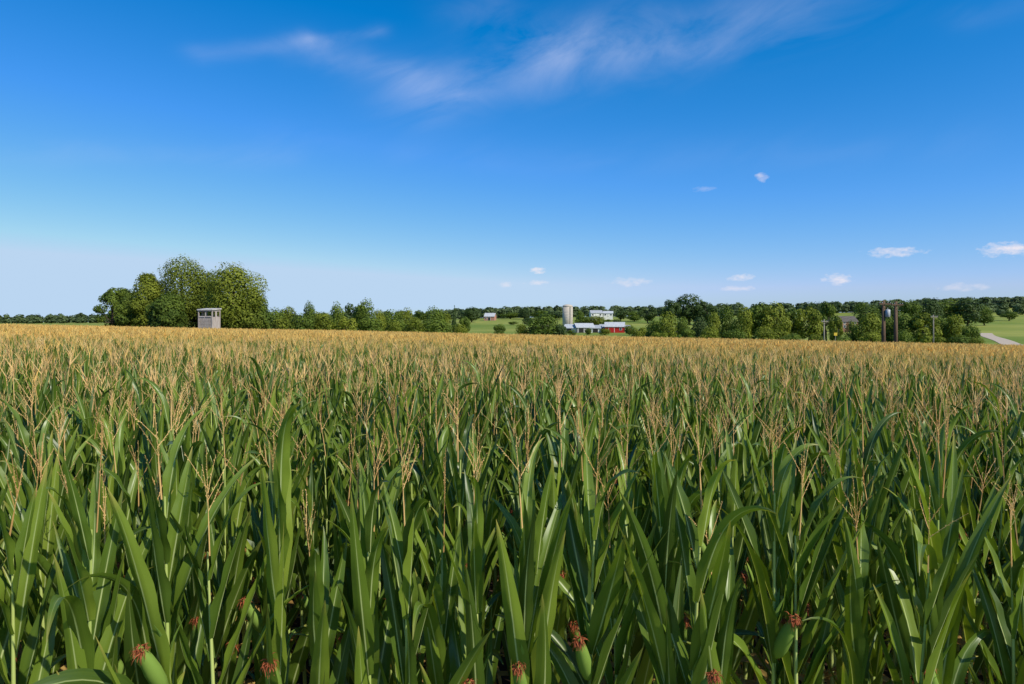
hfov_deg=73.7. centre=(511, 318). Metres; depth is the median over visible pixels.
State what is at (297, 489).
corn plant
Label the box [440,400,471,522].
corn plant
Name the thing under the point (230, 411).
corn plant
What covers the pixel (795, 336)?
bush
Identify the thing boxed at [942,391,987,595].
corn plant
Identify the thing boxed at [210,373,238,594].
corn plant
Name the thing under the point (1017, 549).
corn plant
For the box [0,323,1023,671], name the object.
corn field
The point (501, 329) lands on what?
bush
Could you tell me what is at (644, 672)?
corn plant
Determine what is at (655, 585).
corn plant
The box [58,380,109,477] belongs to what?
corn plant
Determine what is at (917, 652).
corn plant
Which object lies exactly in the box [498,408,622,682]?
corn plant
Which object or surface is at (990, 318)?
tree
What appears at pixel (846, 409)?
corn plant
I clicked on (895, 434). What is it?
corn plant
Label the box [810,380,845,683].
corn plant
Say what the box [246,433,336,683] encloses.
corn plant
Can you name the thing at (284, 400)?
corn plant
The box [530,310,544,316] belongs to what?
tree
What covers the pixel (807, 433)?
corn plant
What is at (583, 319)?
tree
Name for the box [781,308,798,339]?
tree
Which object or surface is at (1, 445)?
corn plant
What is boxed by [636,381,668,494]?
corn plant
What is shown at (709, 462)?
corn plant
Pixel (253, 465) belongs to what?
corn plant
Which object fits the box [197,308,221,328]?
lookout hut
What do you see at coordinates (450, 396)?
corn plant
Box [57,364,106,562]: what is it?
corn plant
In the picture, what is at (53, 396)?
corn plant
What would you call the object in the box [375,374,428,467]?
corn plant
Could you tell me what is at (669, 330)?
tree
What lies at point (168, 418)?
corn plant
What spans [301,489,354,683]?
corn plant
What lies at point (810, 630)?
corn plant
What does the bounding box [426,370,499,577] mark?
corn plant
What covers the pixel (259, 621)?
corn plant
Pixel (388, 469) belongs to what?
corn plant
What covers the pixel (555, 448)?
corn plant
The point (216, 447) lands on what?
corn plant
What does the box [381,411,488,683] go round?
corn plant
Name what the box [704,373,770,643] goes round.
corn plant
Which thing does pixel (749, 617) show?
corn plant
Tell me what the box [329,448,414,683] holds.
corn plant
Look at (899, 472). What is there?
corn plant
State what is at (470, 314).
tree
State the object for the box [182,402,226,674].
corn plant
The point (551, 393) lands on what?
corn plant
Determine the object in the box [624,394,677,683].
corn plant
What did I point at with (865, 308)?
tree
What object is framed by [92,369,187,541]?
corn plant
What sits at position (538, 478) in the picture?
corn plant
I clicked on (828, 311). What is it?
tree
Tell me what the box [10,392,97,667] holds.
corn plant
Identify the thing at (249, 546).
corn plant
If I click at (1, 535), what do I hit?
corn plant
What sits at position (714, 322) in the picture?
tree
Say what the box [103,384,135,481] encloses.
corn plant
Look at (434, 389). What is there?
corn plant
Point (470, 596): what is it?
corn plant
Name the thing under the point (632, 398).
corn plant
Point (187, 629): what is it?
corn plant
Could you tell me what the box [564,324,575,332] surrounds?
barn
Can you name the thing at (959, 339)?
bush
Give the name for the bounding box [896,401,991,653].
corn plant
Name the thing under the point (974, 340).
bush
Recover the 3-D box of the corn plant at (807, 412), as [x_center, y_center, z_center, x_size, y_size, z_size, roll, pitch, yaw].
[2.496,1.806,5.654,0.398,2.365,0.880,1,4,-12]
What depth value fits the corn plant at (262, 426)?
4.99 m
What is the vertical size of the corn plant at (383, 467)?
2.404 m
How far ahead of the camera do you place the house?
397.06 m
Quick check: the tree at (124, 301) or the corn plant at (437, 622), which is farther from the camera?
the tree at (124, 301)
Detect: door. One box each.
[578,328,583,332]
[592,328,597,332]
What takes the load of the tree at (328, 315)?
on the ground
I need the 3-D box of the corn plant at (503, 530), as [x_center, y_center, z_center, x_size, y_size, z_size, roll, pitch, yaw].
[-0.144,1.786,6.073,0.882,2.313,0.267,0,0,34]
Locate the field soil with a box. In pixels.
[4,538,1001,683]
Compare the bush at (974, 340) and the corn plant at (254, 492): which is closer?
the corn plant at (254, 492)
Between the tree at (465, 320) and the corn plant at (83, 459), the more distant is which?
the tree at (465, 320)
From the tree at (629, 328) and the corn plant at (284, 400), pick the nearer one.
the corn plant at (284, 400)
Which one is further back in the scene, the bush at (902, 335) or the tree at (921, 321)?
the tree at (921, 321)
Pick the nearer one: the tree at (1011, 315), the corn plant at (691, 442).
the corn plant at (691, 442)
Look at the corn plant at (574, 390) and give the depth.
6.15 m
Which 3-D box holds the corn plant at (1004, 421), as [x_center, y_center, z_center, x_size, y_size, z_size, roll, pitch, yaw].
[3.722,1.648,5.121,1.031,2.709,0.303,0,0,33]
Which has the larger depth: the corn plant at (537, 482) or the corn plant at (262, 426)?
the corn plant at (262, 426)
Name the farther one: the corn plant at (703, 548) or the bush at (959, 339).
the bush at (959, 339)
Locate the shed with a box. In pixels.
[591,325,601,332]
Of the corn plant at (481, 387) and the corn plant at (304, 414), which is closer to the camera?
the corn plant at (304, 414)
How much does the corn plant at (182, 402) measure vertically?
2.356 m
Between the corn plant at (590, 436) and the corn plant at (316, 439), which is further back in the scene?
the corn plant at (316, 439)
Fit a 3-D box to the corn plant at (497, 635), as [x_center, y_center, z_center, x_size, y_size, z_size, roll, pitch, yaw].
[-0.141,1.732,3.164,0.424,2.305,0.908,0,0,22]
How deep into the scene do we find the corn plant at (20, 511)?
3.10 m
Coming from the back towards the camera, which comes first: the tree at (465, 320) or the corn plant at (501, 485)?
the tree at (465, 320)
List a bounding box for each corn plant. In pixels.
[0,367,62,655]
[0,390,44,557]
[0,396,3,455]
[0,397,20,627]
[0,398,12,434]
[0,399,123,650]
[0,417,35,557]
[0,428,15,570]
[0,434,78,676]
[0,446,72,683]
[0,460,65,683]
[1,391,11,459]
[1,435,105,683]
[1,449,124,663]
[2,368,71,455]
[2,393,39,644]
[3,396,92,671]
[7,388,43,479]
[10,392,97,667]
[20,391,129,668]
[33,393,260,683]
[41,349,88,514]
[46,392,136,626]
[46,403,172,674]
[53,464,156,680]
[56,442,162,674]
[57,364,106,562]
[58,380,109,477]
[65,360,138,508]
[66,391,145,574]
[66,398,94,490]
[66,452,184,683]
[71,385,167,570]
[73,364,115,500]
[78,418,132,576]
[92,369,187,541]
[92,391,147,630]
[96,405,145,658]
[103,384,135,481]
[117,388,141,528]
[125,362,154,543]
[132,357,232,542]
[134,393,179,452]
[143,367,166,536]
[153,350,224,464]
[153,388,261,683]
[154,376,197,437]
[165,394,244,680]
[166,378,207,678]
[166,388,241,630]
[170,451,308,683]
[171,381,221,601]
[176,378,220,547]
[177,358,228,603]
[179,382,208,410]
[181,354,247,681]
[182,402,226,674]
[191,396,296,665]
[192,360,295,682]
[201,447,268,683]
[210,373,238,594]
[210,374,279,683]
[211,394,228,600]
[214,398,322,673]
[216,369,276,623]
[218,416,340,683]
[225,393,255,430]
[226,410,307,679]
[227,370,323,629]
[230,388,257,603]
[233,362,272,605]
[235,431,309,683]
[237,384,318,658]
[237,431,302,683]
[239,337,289,417]
[243,386,299,618]
[243,403,294,660]
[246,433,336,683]
[248,391,338,658]
[251,382,310,683]
[251,392,298,582]
[252,378,346,606]
[255,392,323,616]
[265,372,291,609]
[278,386,301,461]
[286,379,358,637]
[288,370,347,497]
[288,424,445,683]
[290,379,349,666]
[290,398,366,678]
[291,435,333,618]
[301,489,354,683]
[305,363,343,470]
[312,404,364,643]
[315,386,376,498]
[316,377,339,535]
[324,379,371,508]
[326,367,400,574]
[328,389,446,660]
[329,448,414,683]
[330,418,387,510]
[330,425,382,683]
[332,397,379,542]
[334,362,389,465]
[334,372,382,466]
[335,371,426,637]
[336,410,395,683]
[344,362,392,537]
[347,443,425,683]
[367,414,422,683]
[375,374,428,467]
[377,365,421,615]
[377,425,490,683]
[379,356,396,450]
[380,395,407,478]
[381,379,412,578]
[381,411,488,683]
[383,359,496,683]
[383,387,419,527]
[401,371,435,472]
[401,403,474,614]
[402,375,493,587]
[402,402,440,661]
[412,375,425,424]
[412,448,498,683]
[414,384,519,649]
[415,394,455,607]
[417,372,462,464]
[423,350,505,623]
[423,385,497,580]
[425,415,518,675]
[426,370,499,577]
[426,383,508,585]
[432,441,504,683]
[436,424,492,683]
[438,359,458,450]
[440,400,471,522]
[447,370,499,573]
[461,349,515,460]
[467,400,505,683]
[476,389,510,596]
[476,408,533,681]
[477,378,501,592]
[482,407,536,652]
[487,400,597,683]
[489,400,559,681]
[494,414,665,683]
[496,374,550,576]
[496,384,536,575]
[496,429,567,683]
[497,430,526,567]
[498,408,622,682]
[499,373,534,653]
[499,375,541,533]
[500,375,518,465]
[500,412,572,656]
[508,370,538,446]
[510,367,603,622]
[517,458,681,683]
[527,359,567,506]
[533,362,551,479]
[536,372,575,638]
[536,374,585,580]
[538,363,621,668]
[539,429,619,683]
[541,359,566,400]
[543,388,583,683]
[545,362,620,451]
[551,356,605,683]
[561,364,641,655]
[563,386,613,667]
[567,374,626,633]
[567,382,649,678]
[567,393,654,680]
[568,382,636,675]
[575,370,588,416]
[585,372,644,576]
[595,381,659,575]
[596,363,622,469]
[598,431,653,683]
[600,400,653,670]
[607,394,646,510]
[611,379,655,552]
[614,374,650,453]
[615,368,647,627]
[616,397,698,673]
[618,405,683,683]
[618,412,764,661]
[620,373,637,429]
[622,401,791,683]
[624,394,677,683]
[624,402,776,683]
[627,393,675,508]
[634,417,691,683]
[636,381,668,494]
[637,405,698,527]
[640,372,682,681]
[642,408,706,677]
[645,384,702,487]
[646,396,663,497]
[649,394,710,519]
[659,385,723,593]
[678,381,705,483]
[682,385,734,510]
[682,393,714,612]
[683,394,853,683]
[684,411,767,619]
[688,500,740,683]
[689,395,745,600]
[692,397,751,582]
[697,362,768,603]
[702,395,745,683]
[702,406,742,674]
[703,367,811,678]
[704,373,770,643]
[717,388,771,683]
[717,389,748,604]
[731,392,802,681]
[731,438,899,683]
[735,377,800,680]
[741,408,814,612]
[742,401,781,683]
[745,420,784,680]
[747,377,776,450]
[748,398,877,679]
[751,408,804,683]
[756,383,781,444]
[760,446,889,683]
[761,387,829,674]
[764,365,887,677]
[765,405,883,683]
[782,379,830,681]
[784,381,840,493]
[788,394,903,683]
[793,397,819,462]
[800,370,841,667]
[802,397,819,541]
[802,417,907,683]
[803,478,900,683]
[804,362,911,683]
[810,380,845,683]
[810,416,882,653]
[818,413,835,673]
[826,378,929,683]
[832,419,977,683]
[843,485,978,683]
[850,359,893,466]
[851,407,924,683]
[851,448,892,683]
[852,412,1001,605]
[862,367,943,657]
[875,412,897,651]
[876,388,934,483]
[882,423,988,678]
[882,440,1004,681]
[884,375,1007,683]
[888,405,945,674]
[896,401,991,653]
[897,394,929,560]
[903,386,965,598]
[907,386,1011,683]
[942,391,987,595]
[946,379,1016,677]
[948,388,995,661]
[950,407,1023,680]
[955,455,1022,683]
[956,359,1023,672]
[956,412,988,683]
[957,418,1023,683]
[962,469,1023,683]
[963,476,1023,683]
[973,436,1023,683]
[975,414,1015,678]
[982,419,1023,679]
[983,366,1023,617]
[984,407,1023,673]
[986,393,1022,628]
[991,443,1023,594]
[999,449,1023,546]
[1002,474,1023,655]
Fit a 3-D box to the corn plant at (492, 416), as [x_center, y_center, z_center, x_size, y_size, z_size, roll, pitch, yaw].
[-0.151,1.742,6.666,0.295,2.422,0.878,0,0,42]
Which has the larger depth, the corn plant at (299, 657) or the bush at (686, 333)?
the bush at (686, 333)
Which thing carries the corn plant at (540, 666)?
on the field soil
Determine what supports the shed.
on the ground
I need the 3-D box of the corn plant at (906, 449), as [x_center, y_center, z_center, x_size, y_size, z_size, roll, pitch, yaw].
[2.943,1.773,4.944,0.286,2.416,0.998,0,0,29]
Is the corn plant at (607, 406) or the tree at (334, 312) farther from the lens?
the tree at (334, 312)
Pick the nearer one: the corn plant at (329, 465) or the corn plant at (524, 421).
the corn plant at (524, 421)
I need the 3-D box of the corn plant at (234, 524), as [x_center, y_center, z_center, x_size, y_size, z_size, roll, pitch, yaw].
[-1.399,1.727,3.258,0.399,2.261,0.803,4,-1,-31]
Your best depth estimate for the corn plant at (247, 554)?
4.54 m
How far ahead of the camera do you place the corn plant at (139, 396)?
5.57 m
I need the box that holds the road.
[980,333,1021,344]
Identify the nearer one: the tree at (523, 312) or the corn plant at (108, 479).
the corn plant at (108, 479)
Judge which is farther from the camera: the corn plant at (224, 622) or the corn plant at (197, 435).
the corn plant at (197, 435)
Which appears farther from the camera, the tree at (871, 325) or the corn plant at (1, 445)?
the tree at (871, 325)
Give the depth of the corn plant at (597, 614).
2.63 m
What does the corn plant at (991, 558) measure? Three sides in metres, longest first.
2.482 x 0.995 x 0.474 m
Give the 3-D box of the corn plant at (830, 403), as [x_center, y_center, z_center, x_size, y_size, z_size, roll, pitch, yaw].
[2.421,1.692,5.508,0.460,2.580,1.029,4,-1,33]
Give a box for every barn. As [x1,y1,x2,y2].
[484,313,496,320]
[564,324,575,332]
[574,323,594,332]
[604,322,624,332]
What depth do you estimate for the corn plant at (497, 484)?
4.66 m
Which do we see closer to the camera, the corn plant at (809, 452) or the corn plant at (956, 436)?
the corn plant at (956, 436)
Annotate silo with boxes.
[562,304,572,324]
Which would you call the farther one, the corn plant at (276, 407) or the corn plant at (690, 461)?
the corn plant at (690, 461)
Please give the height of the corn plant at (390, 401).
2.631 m
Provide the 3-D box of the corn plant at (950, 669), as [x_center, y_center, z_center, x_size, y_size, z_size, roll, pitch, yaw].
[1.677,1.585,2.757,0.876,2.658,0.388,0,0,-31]
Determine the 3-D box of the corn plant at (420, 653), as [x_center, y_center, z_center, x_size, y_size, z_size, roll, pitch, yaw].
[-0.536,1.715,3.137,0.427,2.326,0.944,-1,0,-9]
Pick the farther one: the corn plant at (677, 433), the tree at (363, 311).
the tree at (363, 311)
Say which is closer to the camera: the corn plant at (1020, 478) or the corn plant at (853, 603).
the corn plant at (853, 603)
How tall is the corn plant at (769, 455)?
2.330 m
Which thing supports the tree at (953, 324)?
on the ground
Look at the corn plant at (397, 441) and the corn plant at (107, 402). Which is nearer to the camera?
the corn plant at (397, 441)
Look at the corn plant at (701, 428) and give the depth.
6.08 m
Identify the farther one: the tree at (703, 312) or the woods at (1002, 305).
the woods at (1002, 305)
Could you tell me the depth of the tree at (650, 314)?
499.27 m
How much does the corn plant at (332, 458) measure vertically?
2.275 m
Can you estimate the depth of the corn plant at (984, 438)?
5.16 m
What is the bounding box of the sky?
[0,0,1023,318]
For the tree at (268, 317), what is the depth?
119.24 m
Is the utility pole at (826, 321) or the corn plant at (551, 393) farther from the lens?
the utility pole at (826, 321)
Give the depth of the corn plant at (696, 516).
5.42 m
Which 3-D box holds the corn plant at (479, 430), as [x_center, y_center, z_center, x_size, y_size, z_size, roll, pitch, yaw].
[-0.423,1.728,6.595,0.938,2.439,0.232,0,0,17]
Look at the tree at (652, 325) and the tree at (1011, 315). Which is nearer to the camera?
the tree at (652, 325)
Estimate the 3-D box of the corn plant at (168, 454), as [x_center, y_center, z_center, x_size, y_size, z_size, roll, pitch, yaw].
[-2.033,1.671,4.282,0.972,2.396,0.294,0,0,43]
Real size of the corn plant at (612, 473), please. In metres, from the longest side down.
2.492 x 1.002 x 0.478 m
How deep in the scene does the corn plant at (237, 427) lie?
6.48 m
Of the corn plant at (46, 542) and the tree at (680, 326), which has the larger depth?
the tree at (680, 326)
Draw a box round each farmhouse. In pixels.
[589,310,602,317]
[603,311,612,319]
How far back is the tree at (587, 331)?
299.48 m
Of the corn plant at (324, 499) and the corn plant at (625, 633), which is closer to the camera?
the corn plant at (625, 633)
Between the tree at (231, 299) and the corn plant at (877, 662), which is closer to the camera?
the corn plant at (877, 662)
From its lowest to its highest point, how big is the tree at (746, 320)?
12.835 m
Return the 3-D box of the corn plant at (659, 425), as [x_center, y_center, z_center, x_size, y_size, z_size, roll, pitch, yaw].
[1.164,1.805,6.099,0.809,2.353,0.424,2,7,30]
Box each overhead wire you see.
[891,299,1017,304]
[903,300,1021,304]
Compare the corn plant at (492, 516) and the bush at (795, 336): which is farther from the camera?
the bush at (795, 336)
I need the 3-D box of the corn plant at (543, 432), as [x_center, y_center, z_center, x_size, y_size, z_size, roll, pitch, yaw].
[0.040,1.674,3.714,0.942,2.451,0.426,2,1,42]
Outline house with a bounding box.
[836,316,858,331]
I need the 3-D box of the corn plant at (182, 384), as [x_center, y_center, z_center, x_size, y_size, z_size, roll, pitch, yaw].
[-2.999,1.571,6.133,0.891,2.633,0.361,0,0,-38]
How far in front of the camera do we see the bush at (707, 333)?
174.66 m
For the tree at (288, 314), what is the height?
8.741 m
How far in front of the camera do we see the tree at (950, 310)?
465.27 m
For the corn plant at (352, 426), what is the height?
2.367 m
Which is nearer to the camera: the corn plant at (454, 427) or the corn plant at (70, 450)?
the corn plant at (70, 450)
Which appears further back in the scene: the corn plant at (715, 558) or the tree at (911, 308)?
the tree at (911, 308)
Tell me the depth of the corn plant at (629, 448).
5.63 m
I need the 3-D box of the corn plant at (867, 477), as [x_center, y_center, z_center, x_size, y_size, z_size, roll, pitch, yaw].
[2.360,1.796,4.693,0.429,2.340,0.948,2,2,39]
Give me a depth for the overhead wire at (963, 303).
92.68 m
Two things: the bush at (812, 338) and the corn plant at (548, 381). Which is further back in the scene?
the bush at (812, 338)
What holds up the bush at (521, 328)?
on the ground
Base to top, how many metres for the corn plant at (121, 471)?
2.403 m
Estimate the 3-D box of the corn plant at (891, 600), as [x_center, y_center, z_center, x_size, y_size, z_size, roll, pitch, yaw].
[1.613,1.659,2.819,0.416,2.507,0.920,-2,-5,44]
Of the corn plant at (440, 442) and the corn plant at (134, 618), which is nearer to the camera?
the corn plant at (134, 618)
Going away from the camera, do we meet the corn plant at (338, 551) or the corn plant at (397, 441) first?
the corn plant at (338, 551)
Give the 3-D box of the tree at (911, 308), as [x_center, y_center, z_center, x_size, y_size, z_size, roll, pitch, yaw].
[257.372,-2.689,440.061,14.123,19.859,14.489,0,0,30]
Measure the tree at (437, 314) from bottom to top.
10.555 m
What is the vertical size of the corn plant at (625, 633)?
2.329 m
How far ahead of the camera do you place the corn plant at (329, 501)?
5.21 m
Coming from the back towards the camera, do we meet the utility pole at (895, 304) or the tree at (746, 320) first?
the tree at (746, 320)
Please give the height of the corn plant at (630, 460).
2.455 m
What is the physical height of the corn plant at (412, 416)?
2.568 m
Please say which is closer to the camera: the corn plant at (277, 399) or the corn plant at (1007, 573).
the corn plant at (1007, 573)
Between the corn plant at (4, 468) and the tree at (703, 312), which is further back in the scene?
the tree at (703, 312)
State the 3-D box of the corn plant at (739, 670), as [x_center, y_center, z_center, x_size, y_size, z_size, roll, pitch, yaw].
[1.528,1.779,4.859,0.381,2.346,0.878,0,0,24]
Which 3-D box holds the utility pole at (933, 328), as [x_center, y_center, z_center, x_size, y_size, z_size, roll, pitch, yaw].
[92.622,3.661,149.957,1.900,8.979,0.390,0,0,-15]
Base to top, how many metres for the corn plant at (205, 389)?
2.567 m
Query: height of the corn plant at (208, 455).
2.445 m
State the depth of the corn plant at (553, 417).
4.57 m
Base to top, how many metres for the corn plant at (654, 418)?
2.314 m
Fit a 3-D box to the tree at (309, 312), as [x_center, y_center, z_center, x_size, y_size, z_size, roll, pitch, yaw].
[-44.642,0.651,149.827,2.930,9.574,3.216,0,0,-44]
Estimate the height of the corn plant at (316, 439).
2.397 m
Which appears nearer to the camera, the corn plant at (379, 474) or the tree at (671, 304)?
the corn plant at (379, 474)
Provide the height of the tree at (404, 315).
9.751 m
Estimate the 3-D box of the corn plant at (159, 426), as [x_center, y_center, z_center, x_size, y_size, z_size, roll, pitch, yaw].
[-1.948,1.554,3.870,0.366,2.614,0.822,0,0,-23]
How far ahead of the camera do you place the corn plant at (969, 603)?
3.41 m
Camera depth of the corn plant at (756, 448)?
4.96 m
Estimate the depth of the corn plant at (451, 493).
4.02 m
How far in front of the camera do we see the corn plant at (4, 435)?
4.91 m
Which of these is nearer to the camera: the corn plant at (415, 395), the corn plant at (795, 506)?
the corn plant at (795, 506)
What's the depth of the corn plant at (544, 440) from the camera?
5.15 m
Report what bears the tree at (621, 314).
on the ground
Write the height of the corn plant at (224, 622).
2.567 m
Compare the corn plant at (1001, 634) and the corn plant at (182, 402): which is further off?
the corn plant at (182, 402)
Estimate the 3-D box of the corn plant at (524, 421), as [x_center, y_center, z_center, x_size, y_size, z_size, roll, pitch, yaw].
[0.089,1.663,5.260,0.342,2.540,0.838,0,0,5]
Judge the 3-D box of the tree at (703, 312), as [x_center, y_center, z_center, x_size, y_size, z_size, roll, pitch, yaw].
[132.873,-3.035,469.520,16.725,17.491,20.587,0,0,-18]
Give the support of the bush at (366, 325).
on the ground
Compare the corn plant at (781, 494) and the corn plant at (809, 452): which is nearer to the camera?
the corn plant at (781, 494)
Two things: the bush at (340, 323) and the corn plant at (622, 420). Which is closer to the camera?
the corn plant at (622, 420)
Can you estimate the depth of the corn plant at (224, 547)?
3.71 m
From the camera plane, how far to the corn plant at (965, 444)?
4.23 m
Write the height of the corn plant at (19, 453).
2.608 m
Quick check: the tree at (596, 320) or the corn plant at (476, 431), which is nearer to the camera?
the corn plant at (476, 431)
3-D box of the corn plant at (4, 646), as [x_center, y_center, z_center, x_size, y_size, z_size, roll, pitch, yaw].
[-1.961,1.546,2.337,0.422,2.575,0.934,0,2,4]
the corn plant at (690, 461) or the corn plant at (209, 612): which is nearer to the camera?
the corn plant at (209, 612)
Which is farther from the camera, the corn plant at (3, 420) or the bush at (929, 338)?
the bush at (929, 338)
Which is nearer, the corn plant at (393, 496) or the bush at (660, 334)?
the corn plant at (393, 496)
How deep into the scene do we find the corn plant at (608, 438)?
5.37 m
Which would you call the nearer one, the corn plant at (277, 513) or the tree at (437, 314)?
the corn plant at (277, 513)
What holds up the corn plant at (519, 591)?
on the field soil
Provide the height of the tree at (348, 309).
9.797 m
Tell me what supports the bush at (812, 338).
on the ground
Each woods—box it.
[0,309,443,323]
[414,296,1023,319]
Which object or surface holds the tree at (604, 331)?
on the ground
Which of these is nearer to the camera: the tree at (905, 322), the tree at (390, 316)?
the tree at (390, 316)
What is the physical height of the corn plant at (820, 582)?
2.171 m
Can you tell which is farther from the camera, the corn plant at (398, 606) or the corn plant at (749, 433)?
the corn plant at (749, 433)
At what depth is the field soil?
5.79 m
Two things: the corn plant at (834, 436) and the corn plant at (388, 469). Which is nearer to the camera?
the corn plant at (388, 469)
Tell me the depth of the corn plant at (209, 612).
2.54 m
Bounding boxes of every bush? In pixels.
[271,316,295,329]
[287,313,314,329]
[309,313,333,330]
[333,316,357,330]
[356,315,384,331]
[384,319,401,331]
[401,316,425,332]
[424,318,452,332]
[452,324,468,333]
[493,323,505,333]
[514,323,527,334]
[554,324,566,335]
[651,331,667,337]
[676,328,695,337]
[697,326,720,338]
[721,328,747,339]
[754,326,777,339]
[780,333,801,340]
[809,334,822,340]
[833,335,850,341]
[858,332,880,342]
[890,329,914,342]
[919,335,945,343]
[948,334,970,344]
[967,337,985,344]
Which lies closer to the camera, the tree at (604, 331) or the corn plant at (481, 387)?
the corn plant at (481, 387)
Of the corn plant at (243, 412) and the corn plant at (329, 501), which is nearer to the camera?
the corn plant at (329, 501)
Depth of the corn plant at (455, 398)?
5.26 m
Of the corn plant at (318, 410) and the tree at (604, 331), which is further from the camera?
the tree at (604, 331)
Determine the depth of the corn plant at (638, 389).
6.77 m
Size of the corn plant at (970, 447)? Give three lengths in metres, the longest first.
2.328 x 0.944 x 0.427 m
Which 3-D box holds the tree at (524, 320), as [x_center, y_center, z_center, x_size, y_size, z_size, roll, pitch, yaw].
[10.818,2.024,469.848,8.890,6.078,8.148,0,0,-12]
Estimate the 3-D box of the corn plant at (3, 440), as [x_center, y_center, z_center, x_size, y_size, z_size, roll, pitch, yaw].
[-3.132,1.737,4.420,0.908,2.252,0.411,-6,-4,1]
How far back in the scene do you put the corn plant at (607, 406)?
6.18 m
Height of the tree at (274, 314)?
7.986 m
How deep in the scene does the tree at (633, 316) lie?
536.74 m
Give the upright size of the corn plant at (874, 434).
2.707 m
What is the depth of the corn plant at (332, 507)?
5.22 m
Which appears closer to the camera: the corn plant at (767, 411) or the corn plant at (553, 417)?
the corn plant at (553, 417)
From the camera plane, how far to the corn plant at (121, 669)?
3.20 m
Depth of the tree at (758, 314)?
202.14 m
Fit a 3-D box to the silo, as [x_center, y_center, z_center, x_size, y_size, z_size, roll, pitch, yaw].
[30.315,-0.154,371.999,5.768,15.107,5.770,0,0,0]
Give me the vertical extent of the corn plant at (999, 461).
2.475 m
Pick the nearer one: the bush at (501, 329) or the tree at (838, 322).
the tree at (838, 322)
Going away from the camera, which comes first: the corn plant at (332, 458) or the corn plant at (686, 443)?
the corn plant at (332, 458)
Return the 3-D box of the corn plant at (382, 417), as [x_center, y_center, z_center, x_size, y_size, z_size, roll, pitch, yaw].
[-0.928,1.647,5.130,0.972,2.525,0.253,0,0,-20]
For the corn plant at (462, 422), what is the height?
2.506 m
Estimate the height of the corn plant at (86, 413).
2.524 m
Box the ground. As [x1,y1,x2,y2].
[0,307,1023,344]
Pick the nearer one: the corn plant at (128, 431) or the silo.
the corn plant at (128, 431)
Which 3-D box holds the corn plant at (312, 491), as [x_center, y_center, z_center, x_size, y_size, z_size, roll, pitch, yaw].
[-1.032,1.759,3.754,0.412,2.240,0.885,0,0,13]
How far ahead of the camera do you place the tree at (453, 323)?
229.72 m
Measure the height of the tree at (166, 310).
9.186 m
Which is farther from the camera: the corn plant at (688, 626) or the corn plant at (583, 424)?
the corn plant at (583, 424)
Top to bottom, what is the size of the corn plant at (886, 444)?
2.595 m
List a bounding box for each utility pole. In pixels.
[821,319,827,340]
[879,300,890,342]
[891,301,902,341]
[932,315,934,342]
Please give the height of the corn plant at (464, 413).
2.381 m
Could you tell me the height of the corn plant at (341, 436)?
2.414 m
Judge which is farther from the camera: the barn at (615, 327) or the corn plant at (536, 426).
the barn at (615, 327)
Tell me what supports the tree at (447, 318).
on the ground
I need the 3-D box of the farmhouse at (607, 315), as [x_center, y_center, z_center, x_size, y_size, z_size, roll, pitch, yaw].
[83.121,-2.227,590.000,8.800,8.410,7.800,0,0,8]
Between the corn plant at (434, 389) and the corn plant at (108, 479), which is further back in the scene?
the corn plant at (434, 389)
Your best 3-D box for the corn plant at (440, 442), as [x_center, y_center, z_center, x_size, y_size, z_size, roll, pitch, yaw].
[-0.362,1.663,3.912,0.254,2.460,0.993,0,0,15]
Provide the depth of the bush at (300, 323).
140.53 m
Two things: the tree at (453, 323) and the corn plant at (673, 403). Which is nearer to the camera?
the corn plant at (673, 403)
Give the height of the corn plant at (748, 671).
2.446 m
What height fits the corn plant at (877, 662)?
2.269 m
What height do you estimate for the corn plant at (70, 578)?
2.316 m
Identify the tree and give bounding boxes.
[92,287,131,326]
[106,288,135,325]
[128,272,162,326]
[143,291,189,327]
[154,254,217,327]
[190,285,220,327]
[200,261,269,329]
[237,296,271,329]
[266,308,283,328]
[280,306,296,325]
[302,300,314,329]
[313,311,329,328]
[329,301,344,327]
[342,302,367,327]
[353,298,375,330]
[371,308,386,329]
[383,309,405,329]
[399,307,412,330]
[413,310,427,329]
[423,305,445,332]
[441,311,451,329]
[451,305,457,332]
[456,316,470,330]
[461,306,481,321]
[499,312,518,318]
[517,307,531,317]
[521,311,558,334]
[522,317,532,324]
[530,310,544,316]
[543,311,561,318]
[567,329,576,334]
[575,314,589,322]
[576,311,583,321]
[584,328,591,334]
[589,316,603,324]
[598,329,610,334]
[615,308,628,319]
[623,324,636,334]
[627,311,641,321]
[631,327,647,336]
[637,305,658,322]
[644,317,660,337]
[655,311,677,337]
[660,299,681,318]
[674,294,707,324]
[675,316,690,337]
[691,315,705,337]
[694,301,719,325]
[705,311,721,337]
[718,303,736,335]
[731,306,752,339]
[744,302,768,338]
[762,301,791,339]
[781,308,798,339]
[793,306,822,340]
[806,301,831,325]
[816,301,837,340]
[828,316,843,341]
[843,320,856,341]
[850,312,881,341]
[853,301,879,325]
[871,302,893,317]
[875,312,898,342]
[885,301,901,339]
[892,312,916,339]
[899,299,923,317]
[903,312,942,343]
[916,298,945,326]
[926,315,955,342]
[934,299,964,320]
[942,314,964,343]
[953,297,984,325]
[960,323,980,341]
[976,305,995,324]
[999,311,1018,320]
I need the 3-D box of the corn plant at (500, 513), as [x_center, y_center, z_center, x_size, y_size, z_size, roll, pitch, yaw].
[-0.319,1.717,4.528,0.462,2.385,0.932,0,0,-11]
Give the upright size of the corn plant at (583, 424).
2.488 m
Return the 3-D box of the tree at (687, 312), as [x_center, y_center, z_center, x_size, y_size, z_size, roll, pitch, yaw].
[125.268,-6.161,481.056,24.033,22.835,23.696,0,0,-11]
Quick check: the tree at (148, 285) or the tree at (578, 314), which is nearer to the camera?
the tree at (148, 285)

